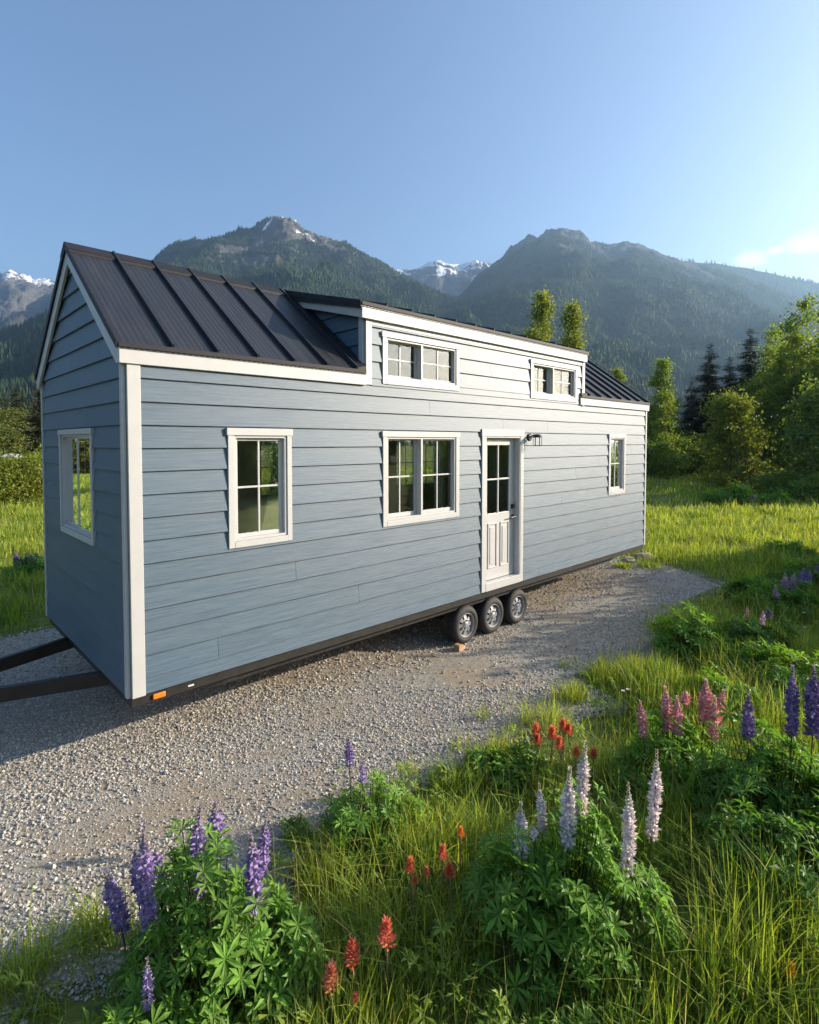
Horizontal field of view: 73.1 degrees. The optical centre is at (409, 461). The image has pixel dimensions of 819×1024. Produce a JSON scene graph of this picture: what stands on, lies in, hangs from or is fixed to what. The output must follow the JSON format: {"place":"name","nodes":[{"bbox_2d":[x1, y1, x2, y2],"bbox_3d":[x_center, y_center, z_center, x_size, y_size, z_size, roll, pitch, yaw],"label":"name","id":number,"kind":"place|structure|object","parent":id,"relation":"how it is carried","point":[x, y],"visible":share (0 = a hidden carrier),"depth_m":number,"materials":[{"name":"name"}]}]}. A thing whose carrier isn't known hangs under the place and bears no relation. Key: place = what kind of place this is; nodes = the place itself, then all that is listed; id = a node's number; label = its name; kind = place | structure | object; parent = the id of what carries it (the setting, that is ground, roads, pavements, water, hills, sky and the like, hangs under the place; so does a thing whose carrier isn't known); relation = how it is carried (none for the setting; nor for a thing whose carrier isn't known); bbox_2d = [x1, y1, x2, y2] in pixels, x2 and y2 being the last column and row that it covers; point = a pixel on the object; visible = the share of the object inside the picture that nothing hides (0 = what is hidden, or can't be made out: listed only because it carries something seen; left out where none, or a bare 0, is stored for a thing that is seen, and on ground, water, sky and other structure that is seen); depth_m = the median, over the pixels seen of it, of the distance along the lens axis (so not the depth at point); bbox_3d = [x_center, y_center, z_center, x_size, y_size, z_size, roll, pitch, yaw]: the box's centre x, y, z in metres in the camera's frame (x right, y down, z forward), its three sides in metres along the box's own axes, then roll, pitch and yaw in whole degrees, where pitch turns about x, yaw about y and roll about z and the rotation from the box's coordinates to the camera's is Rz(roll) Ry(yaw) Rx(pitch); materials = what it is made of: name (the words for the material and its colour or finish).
{"place":"outdoors","nodes":[
{"label":"outdoors","id":0,"kind":"place"},
{"bbox_2d":[0,322,43,379],"bbox_3d":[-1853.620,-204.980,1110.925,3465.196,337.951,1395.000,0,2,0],"label":"mountain","id":1,"kind":"structure","parent":0,"point":[28,351],"depth_m":954.01,"materials":[{"name":"grey stone"}]},
{"bbox_2d":[0,308,48,408],"bbox_3d":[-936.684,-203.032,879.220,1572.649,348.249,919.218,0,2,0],"label":"forest","id":2,"kind":"object","parent":1,"relation":"on","point":[23,380],"visible":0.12,"depth_m":915.09,"materials":[{"name":"green plant"}]},
{"bbox_2d":[0,269,55,329],"bbox_3d":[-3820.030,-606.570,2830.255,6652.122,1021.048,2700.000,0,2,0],"label":"mountain","id":3,"kind":"structure","parent":0,"point":[23,297],"depth_m":2885.20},
{"bbox_2d":[158,216,479,325],"bbox_3d":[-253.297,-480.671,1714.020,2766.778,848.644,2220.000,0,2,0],"label":"mountain","id":4,"kind":"structure","parent":0,"point":[279,229],"depth_m":1781.48,"materials":[{"name":"grey stone"}]},
{"bbox_2d":[154,216,483,326],"bbox_3d":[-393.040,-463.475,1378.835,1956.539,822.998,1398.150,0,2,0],"label":"forest","id":5,"kind":"object","parent":4,"relation":"on","point":[351,285],"visible":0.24,"depth_m":1717.99,"materials":[{"name":"green plant"}]},
{"bbox_2d":[0,558,726,1023],"bbox_3d":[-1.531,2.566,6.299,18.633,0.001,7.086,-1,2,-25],"label":"gravel drive","id":6,"kind":"structure","parent":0,"point":[446,661],"depth_m":5.38,"materials":[{"name":"grey gravel"}]},
{"bbox_2d":[0,241,649,707],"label":"tiny house","id":7,"kind":"structure","parent":6,"relation":"on","point":[182,553],"depth_m":5.90,"materials":[{"name":"blue wood"}]},
{"bbox_2d":[57,428,95,545],"bbox_3d":[-3.337,0.222,5.624,0.139,1.099,1.299,-2,3,-44],"label":"window","id":8,"kind":"structure","parent":7,"relation":"in","point":[76,452],"depth_m":5.57,"materials":[{"name":"white paint"}]},
{"bbox_2d":[225,428,292,548],"bbox_3d":[-1.461,0.240,5.346,0.694,1.116,0.139,-2,3,-44],"label":"window","id":9,"kind":"structure","parent":7,"relation":"in","point":[275,525],"depth_m":5.41,"materials":[{"name":"white paint"}]},
{"bbox_2d":[260,441,268,497],"bbox_3d":[-2.081,0.089,8.895,0.780,0.950,0.121,-2,3,-44],"label":"window frame","id":10,"kind":"structure","parent":7,"relation":"in","point":[264,495],"depth_m":8.59,"materials":[{"name":"white paint"}]},
{"bbox_2d":[396,441,433,487],"bbox_3d":[0.112,0.015,11.013,1.324,1.071,0.139,-2,3,-44],"label":"window","id":11,"kind":"structure","parent":7,"relation":"in","point":[428,483],"depth_m":10.86,"materials":[{"name":"white paint"}]},
{"bbox_2d":[381,431,459,526],"bbox_3d":[0.135,0.189,6.878,1.357,1.110,0.139,-2,3,-44],"label":"window","id":12,"kind":"structure","parent":7,"relation":"in","point":[418,514],"depth_m":6.85,"materials":[{"name":"white paint"}]},
{"bbox_2d":[381,331,459,390],"bbox_3d":[0.132,-1.207,6.827,1.354,0.599,0.139,-2,3,-44],"label":"window","id":13,"kind":"structure","parent":7,"relation":"in","point":[418,344],"depth_m":6.79,"materials":[{"name":"white paint"}]},
{"bbox_2d":[486,438,515,580],"bbox_3d":[1.305,0.681,8.047,0.784,2.036,0.113,-2,3,-44],"label":"door","id":14,"kind":"structure","parent":7,"relation":"in","point":[499,525],"depth_m":8.13,"materials":[{"name":"white paint"}]},
{"bbox_2d":[529,359,577,401],"bbox_3d":[2.294,-1.276,8.906,1.394,0.591,0.139,-2,3,-44],"label":"window","id":15,"kind":"structure","parent":7,"relation":"in","point":[550,367],"depth_m":8.86,"materials":[{"name":"white paint"}]},
{"bbox_2d":[607,434,626,494],"bbox_3d":[3.882,0.051,10.480,0.699,1.136,0.139,-2,3,-44],"label":"window","id":16,"kind":"structure","parent":7,"relation":"in","point":[617,442],"depth_m":10.53,"materials":[{"name":"white paint"}]},
{"bbox_2d":[454,643,464,651],"bbox_3d":[0.671,2.484,7.414,0.090,0.088,0.140,2,3,40],"label":"wheel chock","id":17,"kind":"object","parent":6,"relation":"on","point":[458,647],"visible":1,"depth_m":7.37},
{"bbox_2d":[634,552,656,560],"bbox_3d":[5.554,2.258,13.042,0.491,0.249,0.348,0,2,0],"label":"stone","id":18,"kind":"object","parent":6,"relation":"on","point":[643,555],"visible":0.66,"depth_m":12.93,"materials":[{"name":"grey stone"}]},
{"bbox_2d":[0,444,818,1023],"bbox_3d":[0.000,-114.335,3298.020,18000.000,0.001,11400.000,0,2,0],"label":"meadow ground","id":19,"kind":"structure","parent":0,"point":[74,1008],"depth_m":3.48,"materials":[{"name":"green plant"}]},
{"bbox_2d":[0,392,12,409],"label":"spruce tree","id":20,"kind":"object","parent":19,"relation":"on","point":[4,401],"visible":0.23,"depth_m":61.77,"materials":[{"name":"green plant"}]},
{"bbox_2d":[0,404,23,441],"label":"maple tree","id":21,"kind":"object","parent":19,"relation":"on","point":[4,419],"visible":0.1,"depth_m":47.99,"materials":[{"name":"green plant"}]},
{"bbox_2d":[0,422,33,455],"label":"leafy bush","id":22,"kind":"object","parent":19,"relation":"on","point":[9,435],"visible":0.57,"depth_m":39.64,"materials":[{"name":"green plant"}]},
{"bbox_2d":[0,403,33,436],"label":"maple tree","id":23,"kind":"object","parent":19,"relation":"on","point":[17,415],"visible":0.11,"depth_m":49.02,"materials":[{"name":"green plant"}]},
{"bbox_2d":[0,452,34,503],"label":"leafy bush","id":24,"kind":"object","parent":19,"relation":"on","point":[8,485],"visible":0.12,"depth_m":23.98,"materials":[{"name":"green plant"}]},
{"bbox_2d":[8,384,27,413],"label":"spruce tree","id":25,"kind":"object","parent":19,"relation":"on","point":[12,393],"visible":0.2,"depth_m":87.53,"materials":[{"name":"green plant"}]},
{"bbox_2d":[11,391,30,414],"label":"spruce tree","id":26,"kind":"object","parent":19,"relation":"on","point":[21,399],"visible":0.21,"depth_m":65.71,"materials":[{"name":"green plant"}]},
{"bbox_2d":[0,447,42,506],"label":"leafy bush","id":27,"kind":"object","parent":19,"relation":"on","point":[18,466],"visible":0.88,"depth_m":23.94,"materials":[{"name":"green plant"}]},
{"bbox_2d":[0,551,44,579],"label":"lupine plant","id":28,"kind":"object","parent":19,"relation":"on","point":[30,562],"visible":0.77,"depth_m":11.25,"materials":[{"name":"green plant"}]},
{"bbox_2d":[9,451,42,503],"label":"leafy bush","id":29,"kind":"object","parent":19,"relation":"on","point":[32,481],"visible":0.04,"depth_m":24.99,"materials":[{"name":"green plant"}]},
{"bbox_2d":[16,415,35,450],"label":"maple tree","id":30,"kind":"object","parent":19,"relation":"on","point":[26,427],"visible":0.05,"depth_m":48.56,"materials":[{"name":"green plant"}]},
{"bbox_2d":[14,443,41,459],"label":"leafy bush","id":31,"kind":"object","parent":19,"relation":"on","point":[37,453],"visible":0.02,"depth_m":26.65,"materials":[{"name":"green plant"}]},
{"bbox_2d":[19,381,41,456],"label":"spruce tree","id":32,"kind":"object","parent":19,"relation":"on","point":[36,432],"visible":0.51,"depth_m":41.60,"materials":[{"name":"green plant"}]},
{"bbox_2d":[102,956,232,1023],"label":"lupine plant","id":33,"kind":"object","parent":19,"relation":"on","point":[114,1015],"visible":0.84,"depth_m":2.47,"materials":[{"name":"green plant"}]},
{"bbox_2d":[101,800,330,1023],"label":"lupine plant","id":34,"kind":"object","parent":19,"relation":"on","point":[195,897],"visible":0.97,"depth_m":2.71,"materials":[{"name":"green plant"}]},
{"bbox_2d":[321,958,342,1010],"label":"paintbrush flower","id":35,"kind":"object","parent":19,"relation":"on","point":[328,973],"visible":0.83,"depth_m":2.62,"materials":[{"name":"red plant"}]},
{"bbox_2d":[343,934,360,1019],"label":"paintbrush flower","id":36,"kind":"object","parent":19,"relation":"on","point":[351,953],"visible":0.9,"depth_m":2.66,"materials":[{"name":"red plant"}]},
{"bbox_2d":[26,399,681,445],"bbox_3d":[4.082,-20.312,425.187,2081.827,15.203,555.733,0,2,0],"label":"forest","id":37,"kind":"object","parent":19,"relation":"on","point":[401,443],"visible":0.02,"depth_m":340.76,"materials":[{"name":"green plant"}]},
{"bbox_2d":[345,992,364,1022],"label":"paintbrush flower","id":38,"kind":"object","parent":19,"relation":"on","point":[355,995],"visible":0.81,"depth_m":2.59,"materials":[{"name":"red plant"}]},
{"bbox_2d":[318,737,432,873],"bbox_3d":[-0.268,2.295,3.822,0.729,0.728,0.738,1,2,26],"label":"lupine plant","id":39,"kind":"object","parent":19,"relation":"on","point":[344,810],"visible":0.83,"depth_m":3.78,"materials":[{"name":"green plant"}]},
{"bbox_2d":[376,915,397,1011],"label":"paintbrush flower","id":40,"kind":"object","parent":19,"relation":"on","point":[385,930],"visible":0.92,"depth_m":2.70,"materials":[{"name":"red plant"}]},
{"bbox_2d":[0,597,818,1023],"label":"undergrowth","id":41,"kind":"object","parent":19,"relation":"on","point":[500,1009],"visible":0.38,"depth_m":2.93,"materials":[{"name":"green plant"}]},
{"bbox_2d":[404,855,417,920],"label":"paintbrush flower","id":42,"kind":"object","parent":19,"relation":"on","point":[409,864],"visible":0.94,"depth_m":3.19,"materials":[{"name":"red plant"}]},
{"bbox_2d":[410,875,421,936],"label":"paintbrush flower","id":43,"kind":"object","parent":19,"relation":"on","point":[414,880],"visible":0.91,"depth_m":3.13,"materials":[{"name":"red plant"}]},
{"bbox_2d":[419,865,431,929],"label":"paintbrush flower","id":44,"kind":"object","parent":19,"relation":"on","point":[426,869],"visible":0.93,"depth_m":3.18,"materials":[{"name":"red plant"}]},
{"bbox_2d":[436,842,448,905],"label":"paintbrush flower","id":45,"kind":"object","parent":19,"relation":"on","point":[442,852],"visible":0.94,"depth_m":3.24,"materials":[{"name":"red plant"}]},
{"bbox_2d":[444,860,456,929],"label":"paintbrush flower","id":46,"kind":"object","parent":19,"relation":"on","point":[449,873],"visible":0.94,"depth_m":3.13,"materials":[{"name":"red plant"}]},
{"bbox_2d":[453,825,466,898],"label":"paintbrush flower","id":47,"kind":"object","parent":19,"relation":"on","point":[461,831],"visible":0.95,"depth_m":3.28,"materials":[{"name":"red plant"}]},
{"bbox_2d":[460,741,514,795],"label":"lupine plant","id":48,"kind":"object","parent":19,"relation":"on","point":[481,758],"visible":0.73,"depth_m":4.54,"materials":[{"name":"green plant"}]},
{"bbox_2d":[487,741,553,790],"bbox_3d":[0.928,2.485,4.597,0.605,0.293,0.564,0,2,0],"label":"lupine plant","id":49,"kind":"object","parent":19,"relation":"on","point":[519,759],"visible":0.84,"depth_m":4.51,"materials":[{"name":"green plant"}]},
{"bbox_2d":[529,721,542,750],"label":"paintbrush flower","id":50,"kind":"object","parent":19,"relation":"on","point":[536,727],"visible":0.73,"depth_m":4.68,"materials":[{"name":"red plant"}]},
{"bbox_2d":[532,732,542,754],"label":"paintbrush flower","id":51,"kind":"object","parent":19,"relation":"on","point":[537,738],"visible":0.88,"depth_m":4.63,"materials":[{"name":"red plant"}]},
{"bbox_2d":[515,284,559,341],"bbox_3d":[8.840,-5.356,37.802,3.175,13.612,4.357,1,2,32],"label":"aspen tree","id":52,"kind":"object","parent":19,"relation":"on","point":[545,307],"visible":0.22,"depth_m":37.98,"materials":[{"name":"green plant"}]},
{"bbox_2d":[546,724,556,762],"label":"paintbrush flower","id":53,"kind":"object","parent":19,"relation":"on","point":[552,733],"visible":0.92,"depth_m":4.68,"materials":[{"name":"red plant"}]},
{"bbox_2d":[554,735,564,765],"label":"paintbrush flower","id":54,"kind":"object","parent":19,"relation":"on","point":[559,743],"visible":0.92,"depth_m":4.58,"materials":[{"name":"red plant"}]},
{"bbox_2d":[558,717,566,764],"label":"paintbrush flower","id":55,"kind":"object","parent":19,"relation":"on","point":[562,723],"visible":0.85,"depth_m":4.78,"materials":[{"name":"red plant"}]},
{"bbox_2d":[564,722,573,762],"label":"paintbrush flower","id":56,"kind":"object","parent":19,"relation":"on","point":[568,729],"visible":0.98,"depth_m":4.73,"materials":[{"name":"red plant"}]},
{"bbox_2d":[553,298,592,357],"bbox_3d":[10.685,-4.652,36.858,2.857,12.271,3.921,0,2,10],"label":"aspen tree","id":57,"kind":"object","parent":19,"relation":"on","point":[572,318],"visible":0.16,"depth_m":35.82,"materials":[{"name":"green plant"}]},
{"bbox_2d":[451,741,700,1023],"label":"lupine plant","id":58,"kind":"object","parent":19,"relation":"on","point":[562,899],"visible":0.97,"depth_m":2.91,"materials":[{"name":"green plant"}]},
{"bbox_2d":[571,746,580,774],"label":"paintbrush flower","id":59,"kind":"object","parent":19,"relation":"on","point":[576,751],"visible":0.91,"depth_m":4.48,"materials":[{"name":"red plant"}]},
{"bbox_2d":[589,746,597,781],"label":"paintbrush flower","id":60,"kind":"object","parent":19,"relation":"on","point":[593,752],"visible":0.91,"depth_m":4.49,"materials":[{"name":"red plant"}]},
{"bbox_2d":[608,367,628,386],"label":"aspen tree","id":61,"kind":"object","parent":19,"relation":"on","point":[619,375],"visible":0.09,"depth_m":58.93,"materials":[{"name":"green plant"}]},
{"bbox_2d":[642,356,689,443],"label":"aspen tree","id":62,"kind":"object","parent":19,"relation":"on","point":[661,421],"visible":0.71,"depth_m":45.41,"materials":[{"name":"green plant"}]},
{"bbox_2d":[646,435,696,478],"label":"leafy bush","id":63,"kind":"object","parent":19,"relation":"on","point":[663,460],"visible":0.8,"depth_m":42.22,"materials":[{"name":"green plant"}]},
{"bbox_2d":[602,678,754,805],"bbox_3d":[2.131,2.214,4.525,1.142,0.840,0.942,0,2,0],"label":"lupine plant","id":64,"kind":"object","parent":19,"relation":"on","point":[669,717],"visible":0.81,"depth_m":4.47,"materials":[{"name":"green plant"}]},
{"bbox_2d":[668,381,702,436],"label":"fir tree","id":65,"kind":"object","parent":19,"relation":"on","point":[691,398],"visible":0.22,"depth_m":49.81,"materials":[{"name":"green plant"}]},
{"bbox_2d":[647,599,736,665],"bbox_3d":[3.644,2.158,7.156,1.165,0.783,1.039,0,2,0],"label":"lupine plant","id":66,"kind":"object","parent":19,"relation":"on","point":[695,626],"visible":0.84,"depth_m":7.02,"materials":[{"name":"green plant"}]},
{"bbox_2d":[669,429,728,475],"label":"leafy bush","id":67,"kind":"object","parent":19,"relation":"on","point":[685,444],"visible":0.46,"depth_m":44.20,"materials":[{"name":"green plant"}]},
{"bbox_2d":[680,435,729,475],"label":"leafy bush","id":68,"kind":"object","parent":19,"relation":"on","point":[693,469],"visible":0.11,"depth_m":44.30,"materials":[{"name":"green plant"}]},
{"bbox_2d":[676,340,741,472],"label":"fir tree","id":69,"kind":"object","parent":19,"relation":"on","point":[707,379],"visible":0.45,"depth_m":46.74,"materials":[{"name":"green plant"}]},
{"bbox_2d":[669,660,764,716],"bbox_3d":[3.076,2.345,5.771,0.990,0.489,0.819,0,2,0],"label":"lupine plant","id":70,"kind":"object","parent":19,"relation":"on","point":[717,677],"visible":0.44,"depth_m":5.64,"materials":[{"name":"green plant"}]},
{"bbox_2d":[698,479,758,504],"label":"lupine plant","id":71,"kind":"object","parent":19,"relation":"on","point":[736,492],"visible":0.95,"depth_m":24.29,"materials":[{"name":"green plant"}]},
{"bbox_2d":[719,357,749,464],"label":"fir tree","id":72,"kind":"object","parent":19,"relation":"on","point":[733,377],"visible":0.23,"depth_m":48.67,"materials":[{"name":"green plant"}]},
{"bbox_2d":[690,386,785,488],"bbox_3d":[19.175,-1.361,32.197,4.758,6.056,5.154,0,2,2],"label":"round shrub","id":73,"kind":"object","parent":19,"relation":"on","point":[725,407],"visible":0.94,"depth_m":31.73,"materials":[{"name":"green plant"}]},
{"bbox_2d":[726,325,765,457],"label":"fir tree","id":74,"kind":"object","parent":19,"relation":"on","point":[749,367],"visible":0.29,"depth_m":47.63,"materials":[{"name":"green plant"}]},
{"bbox_2d":[683,664,818,869],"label":"lupine plant","id":75,"kind":"object","parent":19,"relation":"on","point":[762,763],"visible":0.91,"depth_m":3.93,"materials":[{"name":"green plant"}]},
{"bbox_2d":[689,776,818,957],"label":"lupine plant","id":76,"kind":"object","parent":19,"relation":"on","point":[788,826],"visible":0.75,"depth_m":3.33,"materials":[{"name":"green plant"}]},
{"bbox_2d":[719,566,795,602],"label":"lupine plant","id":77,"kind":"object","parent":19,"relation":"on","point":[743,581],"visible":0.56,"depth_m":9.88,"materials":[{"name":"green plant"}]},
{"bbox_2d":[730,463,786,482],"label":"leafy bush","id":78,"kind":"object","parent":19,"relation":"on","point":[755,467],"visible":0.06,"depth_m":36.73,"materials":[{"name":"green plant"}]},
{"bbox_2d":[711,608,808,659],"bbox_3d":[4.459,2.249,7.230,1.225,0.626,1.051,0,2,0],"label":"lupine plant","id":79,"kind":"object","parent":19,"relation":"on","point":[746,626],"visible":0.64,"depth_m":7.10,"materials":[{"name":"green plant"}]},
{"bbox_2d":[715,611,806,688],"bbox_3d":[4.200,2.170,6.567,0.970,0.788,1.137,0,2,0],"label":"lupine plant","id":80,"kind":"object","parent":19,"relation":"on","point":[761,646],"visible":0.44,"depth_m":6.51,"materials":[{"name":"green plant"}]},
{"bbox_2d":[741,373,790,471],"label":"poplar tree","id":81,"kind":"object","parent":19,"relation":"on","point":[765,456],"visible":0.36,"depth_m":40.35,"materials":[{"name":"green plant"}]},
{"bbox_2d":[732,320,801,468],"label":"poplar tree","id":82,"kind":"object","parent":19,"relation":"on","point":[751,388],"visible":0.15,"depth_m":41.98,"materials":[{"name":"green plant"}]},
{"bbox_2d":[751,487,796,504],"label":"lupine plant","id":83,"kind":"object","parent":19,"relation":"on","point":[776,495],"visible":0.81,"depth_m":24.39,"materials":[{"name":"green plant"}]},
{"bbox_2d":[730,568,818,620],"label":"lupine plant","id":84,"kind":"object","parent":19,"relation":"on","point":[782,588],"visible":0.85,"depth_m":8.95,"materials":[{"name":"green plant"}]},
{"bbox_2d":[742,467,811,496],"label":"leafy bush","id":85,"kind":"object","parent":19,"relation":"on","point":[779,480],"visible":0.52,"depth_m":28.40,"materials":[{"name":"green plant"}]},
{"bbox_2d":[741,642,818,704],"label":"lupine plant","id":86,"kind":"object","parent":19,"relation":"on","point":[780,672],"visible":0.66,"depth_m":6.06,"materials":[{"name":"green plant"}]},
{"bbox_2d":[762,346,810,471],"bbox_3d":[27.833,-3.530,39.892,5.213,9.815,4.692,0,2,10],"label":"poplar tree","id":87,"kind":"object","parent":19,"relation":"on","point":[781,384],"visible":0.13,"depth_m":39.16,"materials":[{"name":"green plant"}]},
{"bbox_2d":[758,556,818,592],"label":"lupine plant","id":88,"kind":"object","parent":19,"relation":"on","point":[796,567],"visible":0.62,"depth_m":10.59,"materials":[{"name":"green plant"}]},
{"bbox_2d":[758,537,818,558],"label":"lupine plant","id":89,"kind":"object","parent":19,"relation":"on","point":[799,546],"visible":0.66,"depth_m":13.20,"materials":[{"name":"green plant"}]},
{"bbox_2d":[760,292,818,470],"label":"poplar tree","id":90,"kind":"object","parent":19,"relation":"on","point":[795,341],"visible":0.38,"depth_m":38.57,"materials":[{"name":"green plant"}]},
{"bbox_2d":[782,958,800,993],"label":"paintbrush flower","id":91,"kind":"object","parent":19,"relation":"on","point":[792,971],"visible":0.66,"depth_m":2.71,"materials":[{"name":"orange plant"}]},
{"bbox_2d":[765,375,818,474],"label":"spreading tree","id":92,"kind":"object","parent":19,"relation":"on","point":[808,406],"visible":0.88,"depth_m":28.51,"materials":[{"name":"green plant"}]},
{"bbox_2d":[779,479,812,498],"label":"lupine plant","id":93,"kind":"object","parent":19,"relation":"on","point":[790,494],"visible":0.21,"depth_m":26.86,"materials":[{"name":"green plant"}]},
{"bbox_2d":[780,466,818,501],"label":"leafy bush","id":94,"kind":"object","parent":19,"relation":"on","point":[811,481],"visible":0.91,"depth_m":25.82,"materials":[{"name":"green plant"}]},
{"bbox_2d":[795,301,818,454],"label":"poplar tree","id":95,"kind":"object","parent":19,"relation":"on","point":[814,369],"visible":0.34,"depth_m":36.27,"materials":[{"name":"green plant"}]},
{"bbox_2d":[0,0,818,282],"label":"sky","id":96,"kind":"structure","parent":0,"point":[412,134],"materials":[{"name":"blue"}]},
{"bbox_2d":[395,260,490,296],"bbox_3d":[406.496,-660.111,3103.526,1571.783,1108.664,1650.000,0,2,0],"label":"mountain","id":97,"kind":"structure","parent":0,"point":[453,279],"depth_m":3269.51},
{"bbox_2d":[462,228,817,416],"bbox_3d":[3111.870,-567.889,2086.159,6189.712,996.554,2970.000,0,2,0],"label":"mountain","id":98,"kind":"structure","parent":0,"point":[622,249],"depth_m":1802.82,"materials":[{"name":"grey stone"}]},
{"bbox_2d":[458,229,818,433],"bbox_3d":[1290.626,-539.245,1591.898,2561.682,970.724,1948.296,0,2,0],"label":"forest","id":99,"kind":"object","parent":98,"relation":"on","point":[621,353],"visible":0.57,"depth_m":1537.99,"materials":[{"name":"green plant"}]},
{"bbox_2d":[691,262,818,306],"bbox_3d":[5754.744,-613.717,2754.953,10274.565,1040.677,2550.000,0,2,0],"label":"mountain","id":100,"kind":"structure","parent":0,"point":[742,271],"depth_m":3084.47,"materials":[{"name":"grey stone"}]},
{"bbox_2d":[677,258,818,307],"bbox_3d":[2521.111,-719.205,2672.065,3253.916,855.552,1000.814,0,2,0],"label":"forest","id":101,"kind":"object","parent":100,"relation":"on","point":[799,280],"visible":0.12,"depth_m":3034.43,"materials":[{"name":"green plant"}]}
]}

